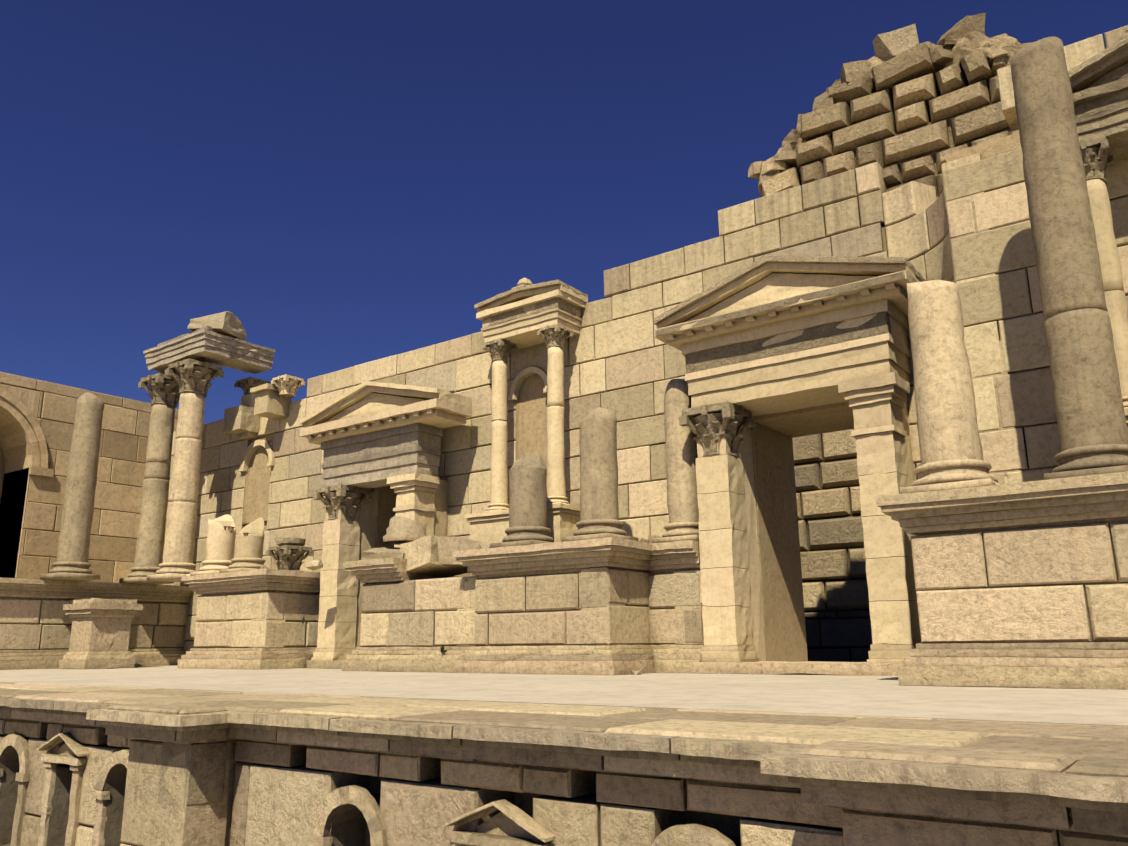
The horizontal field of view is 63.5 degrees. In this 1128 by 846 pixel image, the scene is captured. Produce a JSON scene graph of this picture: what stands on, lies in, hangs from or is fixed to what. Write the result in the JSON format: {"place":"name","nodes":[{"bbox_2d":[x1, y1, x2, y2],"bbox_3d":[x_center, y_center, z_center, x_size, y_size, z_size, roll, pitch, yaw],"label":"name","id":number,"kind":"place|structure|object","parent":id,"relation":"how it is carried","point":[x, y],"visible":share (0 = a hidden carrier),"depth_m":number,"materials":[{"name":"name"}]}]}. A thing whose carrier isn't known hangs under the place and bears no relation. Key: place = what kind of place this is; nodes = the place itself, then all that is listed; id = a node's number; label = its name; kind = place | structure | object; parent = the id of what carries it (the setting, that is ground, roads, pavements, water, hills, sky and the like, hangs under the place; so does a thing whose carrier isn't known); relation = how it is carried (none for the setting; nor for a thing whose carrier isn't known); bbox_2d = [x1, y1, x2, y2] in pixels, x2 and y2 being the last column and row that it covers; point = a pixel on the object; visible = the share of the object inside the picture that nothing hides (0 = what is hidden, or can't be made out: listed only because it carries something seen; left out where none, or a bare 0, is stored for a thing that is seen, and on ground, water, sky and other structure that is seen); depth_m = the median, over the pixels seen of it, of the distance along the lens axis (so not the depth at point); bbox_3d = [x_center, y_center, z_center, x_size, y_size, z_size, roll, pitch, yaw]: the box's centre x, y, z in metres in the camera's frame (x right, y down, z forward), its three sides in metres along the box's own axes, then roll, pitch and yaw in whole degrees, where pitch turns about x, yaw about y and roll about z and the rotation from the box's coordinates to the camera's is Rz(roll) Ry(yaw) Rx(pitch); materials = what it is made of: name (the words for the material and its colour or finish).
{"place":"outdoors","nodes":[
{"label":"outdoors","id":0,"kind":"place"},
{"bbox_2d":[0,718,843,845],"bbox_3d":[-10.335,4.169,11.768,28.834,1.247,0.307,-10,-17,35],"label":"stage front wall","id":1,"kind":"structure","parent":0,"point":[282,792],"depth_m":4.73,"materials":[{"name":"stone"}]},
{"bbox_2d":[651,823,735,845],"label":"niche arch","id":2,"kind":"structure","parent":1,"relation":"attached to","point":[694,834],"depth_m":3.84,"materials":[{"name":"stone"}]},
{"bbox_2d":[160,162,915,661],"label":"wall","id":3,"kind":"structure","parent":0,"point":[622,362],"depth_m":13.68,"materials":[{"name":"stone"}]},
{"bbox_2d":[223,405,260,435],"bbox_3d":[-6.656,-0.034,18.890,0.622,0.529,0.534,-10,-17,35],"label":"stone block","id":4,"kind":"object","parent":3,"relation":"attached to","point":[239,419],"visible":0.85,"depth_m":18.70,"materials":[{"name":"stone"}]},
{"bbox_2d":[239,440,274,471],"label":"arch molding","id":5,"kind":"structure","parent":3,"relation":"attached to","point":[266,445],"depth_m":18.73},
{"bbox_2d":[250,374,304,419],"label":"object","id":6,"kind":"object","parent":3,"relation":"attached to","point":[273,399],"visible":0.98,"depth_m":18.10,"materials":[{"name":"beige stone"}]},
{"bbox_2d":[508,367,547,400],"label":"arch molding","id":7,"kind":"structure","parent":3,"relation":"attached to","point":[520,377],"depth_m":14.72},
{"bbox_2d":[0,665,1127,725],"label":"stage floor","id":8,"kind":"structure","parent":0,"point":[888,696],"depth_m":7.24,"materials":[{"name":"stone"}]},
{"bbox_2d":[0,431,137,577],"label":"wall","id":9,"kind":"structure","parent":8,"relation":"on","point":[8,535],"depth_m":18.60,"materials":[{"name":"stone"}]},
{"bbox_2d":[0,372,177,582],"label":"side wall","id":10,"kind":"structure","parent":8,"relation":"on","point":[123,449],"depth_m":19.47,"materials":[{"name":"stone"}]},
{"bbox_2d":[0,384,53,577],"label":"side arch","id":11,"kind":"structure","parent":10,"relation":"attached to","point":[23,444],"depth_m":18.64,"materials":[{"name":"stone"}]},
{"bbox_2d":[0,596,186,651],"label":"joint","id":12,"kind":"object","parent":8,"relation":"on","point":[80,599],"depth_m":17.19,"materials":[{"name":"stone"}]},
{"bbox_2d":[0,577,192,669],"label":"podium moldings","id":13,"kind":"structure","parent":12,"relation":"attached to","point":[25,659],"depth_m":17.39,"materials":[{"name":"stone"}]},
{"bbox_2d":[40,392,103,580],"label":"column","id":14,"kind":"structure","parent":13,"relation":"on","point":[71,564],"depth_m":17.12,"materials":[{"name":"grey stone"}]},
{"bbox_2d":[0,598,188,649],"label":"podium wall blocks","id":15,"kind":"structure","parent":13,"relation":"on","point":[27,632],"depth_m":17.09,"materials":[{"name":"stone"}]},
{"bbox_2d":[119,404,174,584],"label":"tall column","id":16,"kind":"structure","parent":13,"relation":"on","point":[151,529],"depth_m":18.34,"materials":[{"name":"grey stone"}]},
{"bbox_2d":[138,372,179,407],"bbox_3d":[-8.328,-0.633,19.034,0.774,0.609,0.774,-10,-17,35],"label":"column capital","id":17,"kind":"object","parent":16,"relation":"on","point":[163,389],"visible":0.83,"depth_m":18.80,"materials":[{"name":"stone"}]},
{"bbox_2d":[147,392,204,581],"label":"tall column","id":18,"kind":"structure","parent":13,"relation":"on","point":[177,564],"depth_m":17.63,"materials":[{"name":"grey stone"}]},
{"bbox_2d":[165,358,223,396],"bbox_3d":[-7.445,-0.857,18.346,0.811,0.633,0.820,-10,-17,35],"label":"column capital","id":19,"kind":"object","parent":18,"relation":"on","point":[194,376],"visible":0.96,"depth_m":18.13,"materials":[{"name":"stone"}]},
{"bbox_2d":[143,326,275,373],"bbox_3d":[-7.428,-1.382,19.082,2.260,0.561,1.661,-10,-17,35],"label":"entablature","id":20,"kind":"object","parent":19,"relation":"on","point":[209,344],"visible":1,"depth_m":18.47,"materials":[{"name":"grey stone"}]},
{"bbox_2d":[187,311,246,340],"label":"stone block","id":21,"kind":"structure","parent":20,"relation":"on","point":[228,323],"depth_m":18.24,"materials":[{"name":"stone"}]},
{"bbox_2d":[59,598,142,668],"bbox_3d":[-8.492,3.861,16.704,0.997,1.248,0.992,-10,-17,35],"label":"pedestal","id":22,"kind":"object","parent":8,"relation":"on","point":[100,633],"visible":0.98,"depth_m":16.43,"materials":[{"name":"stone"}]},
{"bbox_2d":[177,569,320,669],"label":"podium moldings","id":23,"kind":"structure","parent":8,"relation":"on","point":[253,658],"depth_m":15.37,"materials":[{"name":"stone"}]},
{"bbox_2d":[190,514,235,575],"bbox_3d":[-6.345,2.247,16.855,0.698,1.197,0.698,-10,-17,35],"label":"stub","id":24,"kind":"object","parent":23,"relation":"on","point":[220,540],"visible":0.83,"depth_m":16.65,"materials":[{"name":"beige stone"}]},
{"bbox_2d":[219,517,266,572],"bbox_3d":[-5.630,2.185,16.326,0.677,1.056,0.677,-10,-17,35],"label":"stub","id":25,"kind":"object","parent":23,"relation":"on","point":[248,549],"visible":0.9,"depth_m":16.12,"materials":[{"name":"beige stone"}]},
{"bbox_2d":[251,592,319,646],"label":"stone blocks","id":26,"kind":"structure","parent":23,"relation":"on","point":[295,632],"depth_m":15.45,"materials":[{"name":"stone"}]},
{"bbox_2d":[265,537,313,569],"bbox_3d":[-4.710,2.265,15.677,0.585,0.591,0.582,-10,-17,35],"label":"column capital","id":27,"kind":"object","parent":23,"relation":"on","point":[290,552],"visible":0.85,"depth_m":15.51,"materials":[{"name":"stone"}]},
{"bbox_2d":[201,590,319,647],"bbox_3d":[-5.221,3.697,16.268,1.951,1.281,1.650,-10,-17,35],"label":"joint","id":28,"kind":"object","parent":8,"relation":"on","point":[281,591],"depth_m":15.62,"materials":[{"name":"stone"}]},
{"bbox_2d":[194,592,285,647],"bbox_3d":[-5.625,3.421,15.775,2.047,0.906,0.404,-10,-17,35],"label":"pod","id":29,"kind":"object","parent":28,"relation":"attached to","point":[245,631],"visible":0.83,"depth_m":15.56,"materials":[{"name":"stone"}]},
{"bbox_2d":[311,480,448,660],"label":"door piers","id":30,"kind":"structure","parent":8,"relation":"on","point":[340,606],"depth_m":15.45,"materials":[{"name":"stone"}]},
{"bbox_2d":[313,484,372,519],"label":"column capital","id":31,"kind":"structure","parent":30,"relation":"on","point":[337,495],"depth_m":15.75,"materials":[{"name":"stone"}]},
{"bbox_2d":[325,473,439,520],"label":"pilaster capital","id":32,"kind":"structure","parent":30,"relation":"on","point":[416,491],"depth_m":14.76,"materials":[{"name":"stone"}]},
{"bbox_2d":[320,423,442,488],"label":"entablature","id":33,"kind":"structure","parent":32,"relation":"on","point":[375,459],"depth_m":15.24,"materials":[{"name":"stone"}]},
{"bbox_2d":[300,381,471,444],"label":"pediment","id":34,"kind":"structure","parent":33,"relation":"on","point":[365,407],"depth_m":15.15,"materials":[{"name":"stone"}]},
{"bbox_2d":[342,557,477,671],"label":"podium moldings","id":35,"kind":"structure","parent":8,"relation":"on","point":[421,659],"depth_m":13.20,"materials":[{"name":"stone"}]},
{"bbox_2d":[361,547,404,559],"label":"stone slab","id":36,"kind":"structure","parent":35,"relation":"on","point":[383,552],"depth_m":13.81,"materials":[{"name":"stone"}]},
{"bbox_2d":[383,516,426,544],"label":"stone block","id":37,"kind":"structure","parent":36,"relation":"on","point":[400,530],"depth_m":13.92,"materials":[{"name":"stone"}]},
{"bbox_2d":[360,576,477,646],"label":"podium wall blocks","id":38,"kind":"structure","parent":35,"relation":"on","point":[434,624],"depth_m":12.99,"materials":[{"name":"stone"}]},
{"bbox_2d":[400,535,469,577],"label":"stone block","id":39,"kind":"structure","parent":35,"relation":"on","point":[421,555],"depth_m":13.31,"materials":[{"name":"stone"}]},
{"bbox_2d":[437,536,482,570],"bbox_3d":[-1.437,1.893,13.155,0.640,0.417,0.734,0,-16,20],"label":"pod rock","id":40,"kind":"object","parent":35,"relation":"on","point":[448,546],"visible":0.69,"depth_m":12.93,"materials":[{"name":"stone"}]},
{"bbox_2d":[453,537,655,674],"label":"podium moldings","id":41,"kind":"structure","parent":8,"relation":"on","point":[599,659],"depth_m":11.38,"materials":[{"name":"stone"}]},
{"bbox_2d":[464,503,579,544],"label":"column pedestals","id":42,"kind":"object","parent":41,"relation":"on","point":[493,526],"visible":0.29,"depth_m":13.44,"materials":[{"name":"beige stone"}]},
{"bbox_2d":[481,360,508,512],"bbox_3d":[-1.013,0.222,14.272,0.383,2.446,0.383,-10,-17,35],"label":"column shaft","id":43,"kind":"object","parent":42,"relation":"on","point":[499,473],"visible":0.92,"depth_m":14.16,"materials":[{"name":"beige stone"}]},
{"bbox_2d":[482,338,517,362],"bbox_3d":[-1.022,-1.125,14.598,0.407,0.329,0.429,-10,-17,35],"label":"column cap","id":44,"kind":"object","parent":43,"relation":"on","point":[500,349],"visible":0.81,"depth_m":14.48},
{"bbox_2d":[476,278,587,348],"bbox_3d":[-0.527,-1.798,14.502,1.713,0.974,0.764,-10,-17,35],"label":"entablature","id":45,"kind":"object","parent":43,"relation":"on","point":[521,333],"visible":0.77,"depth_m":14.19,"materials":[{"name":"beige stone"}]},
{"bbox_2d":[474,279,587,325],"bbox_3d":[-0.536,-1.815,14.495,1.708,0.483,0.782,-10,-17,35],"label":"pediment","id":46,"kind":"object","parent":45,"relation":"attached to","point":[539,307],"visible":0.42,"depth_m":14.15,"materials":[{"name":"stone"}]},
{"bbox_2d":[547,346,574,505],"bbox_3d":[-0.123,0.059,13.633,0.383,2.446,0.383,-10,-17,35],"label":"column shaft","id":47,"kind":"object","parent":42,"relation":"on","point":[556,489],"visible":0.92,"depth_m":13.53,"materials":[{"name":"beige stone"}]},
{"bbox_2d":[537,324,572,349],"bbox_3d":[-0.134,-1.284,13.956,0.408,0.323,0.408,-10,-17,35],"label":"column cap","id":48,"kind":"object","parent":47,"relation":"on","point":[556,335],"visible":0.94,"depth_m":13.84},
{"bbox_2d":[490,453,553,547],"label":"broken column","id":49,"kind":"structure","parent":41,"relation":"on","point":[527,502],"depth_m":12.40,"materials":[{"name":"grey stone"}]},
{"bbox_2d":[474,570,626,645],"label":"podium wall blocks","id":50,"kind":"structure","parent":41,"relation":"attached to","point":[572,591],"depth_m":11.57,"materials":[{"name":"stone"}]},
{"bbox_2d":[478,566,648,649],"bbox_3d":[0.207,2.692,12.314,2.078,1.281,1.750,-10,-17,35],"label":"joint","id":51,"kind":"object","parent":41,"relation":"on","point":[562,571],"visible":0.07,"depth_m":11.75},
{"bbox_2d":[561,407,637,541],"bbox_3d":[0.458,0.681,11.986,0.715,1.832,0.715,-10,-17,35],"label":"stub","id":52,"kind":"object","parent":41,"relation":"on","point":[599,512],"visible":0.94,"depth_m":11.77,"materials":[{"name":"grey stone"}]},
{"bbox_2d":[581,567,650,644],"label":"stone blocks","id":53,"kind":"structure","parent":41,"relation":"on","point":[629,624],"depth_m":11.34,"materials":[{"name":"stone"}]},
{"bbox_2d":[646,540,703,672],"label":"pedestal moldings","id":54,"kind":"structure","parent":8,"relation":"on","point":[674,658],"depth_m":11.40,"materials":[{"name":"stone"}]},
{"bbox_2d":[646,573,703,643],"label":"wall blocks","id":55,"kind":"structure","parent":54,"relation":"attached to","point":[669,590],"depth_m":11.54,"materials":[{"name":"stone"}]},
{"bbox_2d":[652,379,698,542],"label":"column","id":56,"kind":"structure","parent":54,"relation":"on","point":[681,454],"depth_m":11.97,"materials":[{"name":"grey stone"}]},
{"bbox_2d":[674,570,703,643],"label":"wall joints","id":57,"kind":"object","parent":54,"relation":"on","point":[679,612],"visible":0.21,"depth_m":11.42,"materials":[{"name":"stone"}]},
{"bbox_2d":[693,661,903,675],"bbox_3d":[2.826,2.824,10.504,2.702,0.153,0.635,-10,-17,35],"label":"door sill","id":58,"kind":"structure","parent":8,"relation":"on","point":[831,668],"depth_m":10.28,"materials":[{"name":"stone"}]},
{"bbox_2d":[696,401,921,662],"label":"door jambs","id":59,"kind":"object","parent":8,"relation":"on","point":[730,572],"depth_m":10.99,"materials":[{"name":"stone"}]},
{"bbox_2d":[679,401,755,456],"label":"column capital","id":60,"kind":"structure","parent":59,"relation":"on","point":[709,424],"depth_m":11.60,"materials":[{"name":"stone"}]},
{"bbox_2d":[697,372,909,458],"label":"pilaster capital","id":61,"kind":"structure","parent":59,"relation":"on","point":[876,403],"depth_m":10.44,"materials":[{"name":"stone"}]},
{"bbox_2d":[681,299,910,416],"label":"entablature","id":62,"kind":"structure","parent":61,"relation":"on","point":[803,379],"depth_m":11.10,"materials":[{"name":"stone"}]},
{"bbox_2d":[654,263,921,350],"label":"pediment","id":63,"kind":"structure","parent":62,"relation":"on","point":[767,283],"depth_m":11.18,"materials":[{"name":"stone"}]},
{"bbox_2d":[654,255,926,373],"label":"cornice","id":64,"kind":"structure","parent":62,"relation":"on","point":[808,338],"depth_m":11.11,"materials":[{"name":"stone"}]},
{"bbox_2d":[882,153,1019,483],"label":"curved wall","id":65,"kind":"structure","parent":8,"relation":"on","point":[917,226],"depth_m":11.01,"materials":[{"name":"stone"}]},
{"bbox_2d":[946,132,1052,470],"bbox_3d":[7.373,-0.358,8.736,5.872,5.800,2.540,-10,-17,35],"label":"joint","id":66,"kind":"object","parent":8,"relation":"on","point":[998,146],"visible":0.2,"depth_m":9.81,"materials":[{"name":"stone"}]},
{"bbox_2d":[761,42,1018,198],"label":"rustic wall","id":67,"kind":"structure","parent":66,"relation":"on","point":[910,88],"depth_m":11.96,"materials":[{"name":"stone"}]},
{"bbox_2d":[761,156,795,174],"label":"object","id":68,"kind":"structure","parent":67,"relation":"on","point":[769,165],"depth_m":13.04,"materials":[{"name":"stone"}]},
{"bbox_2d":[774,138,806,170],"bbox_3d":[3.300,-3.855,13.180,0.454,0.320,0.555,-1,-8,20],"label":"rubble","id":69,"kind":"object","parent":67,"relation":"on","point":[786,153],"visible":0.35,"depth_m":12.95,"materials":[{"name":"stone"}]},
{"bbox_2d":[840,60,873,82],"bbox_3d":[4.107,-4.800,12.787,0.420,0.316,0.513,-6,-14,7],"label":"rubble","id":70,"kind":"object","parent":67,"relation":"on","point":[852,71],"visible":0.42,"depth_m":12.56,"materials":[{"name":"stone"}]},
{"bbox_2d":[873,24,918,60],"bbox_3d":[4.606,-5.075,12.550,0.640,0.415,0.616,-10,-13,23],"label":"rubble block","id":71,"kind":"object","parent":67,"relation":"on","point":[890,45],"visible":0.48,"depth_m":12.30,"materials":[{"name":"stone"}]},
{"bbox_2d":[937,13,985,48],"bbox_3d":[5.240,-5.069,12.119,0.554,0.368,0.624,-4,-8,7],"label":"rubble","id":72,"kind":"object","parent":67,"relation":"on","point":[959,30],"visible":0.42,"depth_m":11.84,"materials":[{"name":"stone"}]},
{"bbox_2d":[944,31,988,79],"bbox_3d":[5.313,-4.779,11.927,0.589,0.318,0.523,5,-13,-36],"label":"rubble","id":73,"kind":"object","parent":67,"relation":"on","point":[973,39],"visible":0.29,"depth_m":11.71,"materials":[{"name":"stone"}]},
{"bbox_2d":[978,33,1020,47],"bbox_3d":[5.603,-4.656,11.762,0.549,0.358,0.654,-11,-18,11],"label":"rubble","id":74,"kind":"object","parent":67,"relation":"on","point":[1003,40],"visible":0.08,"depth_m":11.51,"materials":[{"name":"stone"}]},
{"bbox_2d":[917,517,1127,643],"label":"mortar joints","id":75,"kind":"object","parent":8,"relation":"on","point":[1108,521],"visible":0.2,"depth_m":7.34,"materials":[{"name":"stone"}]},
{"bbox_2d":[876,471,1127,689],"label":"podium moldings","id":76,"kind":"structure","parent":75,"relation":"attached to","point":[1087,665],"depth_m":7.31,"materials":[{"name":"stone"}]},
{"bbox_2d":[900,280,999,493],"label":"short column","id":77,"kind":"structure","parent":76,"relation":"on","point":[951,451],"depth_m":8.27,"materials":[{"name":"grey stone"}]},
{"bbox_2d":[911,521,1127,642],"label":"wall","id":78,"kind":"structure","parent":76,"relation":"on","point":[1070,554],"depth_m":7.38,"materials":[{"name":"stone"}]},
{"bbox_2d":[1010,37,1127,479],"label":"tall column","id":79,"kind":"structure","parent":76,"relation":"on","point":[1092,426],"depth_m":7.85,"materials":[{"name":"grey stone"}]},
{"bbox_2d":[1124,408,1127,426],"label":"aed pedestal","id":80,"kind":"object","parent":76,"relation":"on","point":[1126,413],"visible":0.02,"depth_m":7.88,"materials":[{"name":"beige stone"}]},
{"bbox_2d":[1086,179,1127,408],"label":"column shaft","id":81,"kind":"object","parent":80,"relation":"on","point":[1114,292],"visible":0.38,"depth_m":8.38,"materials":[{"name":"beige stone"}]},
{"bbox_2d":[1079,135,1114,183],"bbox_3d":[5.040,-2.452,8.761,0.409,0.382,0.414,-10,-17,35],"label":"column cap","id":82,"kind":"object","parent":81,"relation":"on","point":[1097,157],"visible":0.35,"depth_m":8.62,"materials":[{"name":"stone"}]},
{"bbox_2d":[1070,26,1127,161],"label":"entablature","id":83,"kind":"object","parent":81,"relation":"on","point":[1107,77],"visible":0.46,"depth_m":8.62,"materials":[{"name":"stone"}]},
{"bbox_2d":[1068,36,1127,119],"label":"pediment","id":84,"kind":"object","parent":83,"relation":"on","point":[1106,103],"visible":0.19,"depth_m":8.63,"materials":[{"name":"stone"}]},
{"bbox_2d":[0,0,1127,423],"label":"sky","id":85,"kind":"structure","parent":0,"point":[344,180],"materials":[{"name":"blue"}]},
{"bbox_2d":[792,429,872,661],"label":"back wall","id":86,"kind":"structure","parent":0,"point":[835,532],"depth_m":17.01,"materials":[{"name":"stone"}]},
{"bbox_2d":[805,611,872,661],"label":"back wall","id":87,"kind":"structure","parent":0,"point":[841,633],"depth_m":16.55,"materials":[{"name":"stone"}]},
{"bbox_2d":[821,101,1010,197],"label":"mortar joints","id":88,"kind":"object","parent":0,"point":[951,137],"depth_m":11.70,"materials":[{"name":"stone"}]},
{"bbox_2d":[942,25,1127,484],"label":"wing wall","id":89,"kind":"structure","parent":0,"point":[1002,249],"depth_m":9.37,"materials":[{"name":"stone"}]},
{"label":"ground","id":90,"kind":"structure","parent":0,"visible":0},
{"bbox_2d":[160,740,1059,845],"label":"stage front wall","id":91,"kind":"structure","parent":90,"relation":"on","point":[726,825],"depth_m":4.76,"materials":[{"name":"stone"}]},
{"bbox_2d":[0,745,19,845],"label":"arched niche","id":92,"kind":"object","parent":91,"relation":"attached to","point":[9,761],"visible":0.35,"depth_m":7.59,"materials":[{"name":"stone"}]},
{"bbox_2d":[0,733,29,845],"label":"arch molding","id":93,"kind":"structure","parent":91,"relation":"attached to","point":[18,742],"depth_m":7.29,"materials":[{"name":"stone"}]},
{"bbox_2d":[46,765,72,845],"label":"niche","id":94,"kind":"object","parent":91,"relation":"attached to","point":[58,818],"visible":0.21,"depth_m":7.06,"materials":[{"name":"stone"}]},
{"bbox_2d":[37,732,88,845],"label":"aedicule","id":95,"kind":"object","parent":91,"relation":"attached to","point":[71,750],"visible":0.85,"depth_m":6.95,"materials":[{"name":"stone"}]},
{"bbox_2d":[92,749,128,845],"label":"arch molding","id":96,"kind":"structure","parent":91,"relation":"attached to","point":[100,795],"depth_m":6.53,"materials":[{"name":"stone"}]},
{"bbox_2d":[103,764,126,845],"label":"arched niche","id":97,"kind":"object","parent":91,"relation":"attached to","point":[115,783],"visible":0.27,"depth_m":6.59,"materials":[{"name":"stone"}]},
{"bbox_2d":[105,703,226,741],"bbox_3d":[-2.549,1.907,5.835,0.884,0.184,0.308,-10,-17,35],"label":"stage ledge","id":98,"kind":"object","parent":91,"relation":"on","point":[176,736],"visible":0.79,"depth_m":5.65,"materials":[{"name":"stone"}]},
{"bbox_2d":[120,739,231,845],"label":"stone pier","id":99,"kind":"structure","parent":91,"relation":"attached to","point":[148,820],"depth_m":5.72,"materials":[{"name":"stone"}]},
{"bbox_2d":[157,740,227,845],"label":"stone blocks","id":100,"kind":"structure","parent":91,"relation":"attached to","point":[205,766],"depth_m":5.62,"materials":[{"name":"stone"}]},
{"bbox_2d":[308,785,386,845],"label":"arch molding","id":101,"kind":"structure","parent":91,"relation":"attached to","point":[362,799],"depth_m":5.07,"materials":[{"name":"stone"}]},
{"bbox_2d":[323,792,379,845],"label":"arched niche","id":102,"kind":"object","parent":91,"relation":"attached to","point":[349,827],"visible":0.5,"depth_m":5.27,"materials":[{"name":"stone"}]},
{"bbox_2d":[444,799,554,845],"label":"pediment","id":103,"kind":"structure","parent":91,"relation":"attached to","point":[510,824],"depth_m":4.45,"materials":[{"name":"stone"}]},
{"bbox_2d":[0,697,1127,837],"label":"stage edge","id":104,"kind":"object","parent":91,"relation":"on","point":[1098,793],"depth_m":3.74,"materials":[{"name":"stone"}]},
{"bbox_2d":[0,682,1127,787],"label":"stage floor","id":105,"kind":"structure","parent":91,"relation":"on","point":[1078,742],"depth_m":4.48,"materials":[{"name":"stone"}]},
{"bbox_2d":[799,740,1127,834],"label":"ledge slab","id":106,"kind":"structure","parent":91,"relation":"on","point":[1043,815],"depth_m":2.93,"materials":[{"name":"stone"}]},
{"bbox_2d":[841,808,1127,845],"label":"proscenium block","id":107,"kind":"structure","parent":91,"relation":"attached to","point":[862,828],"depth_m":3.02,"materials":[{"name":"stone"}]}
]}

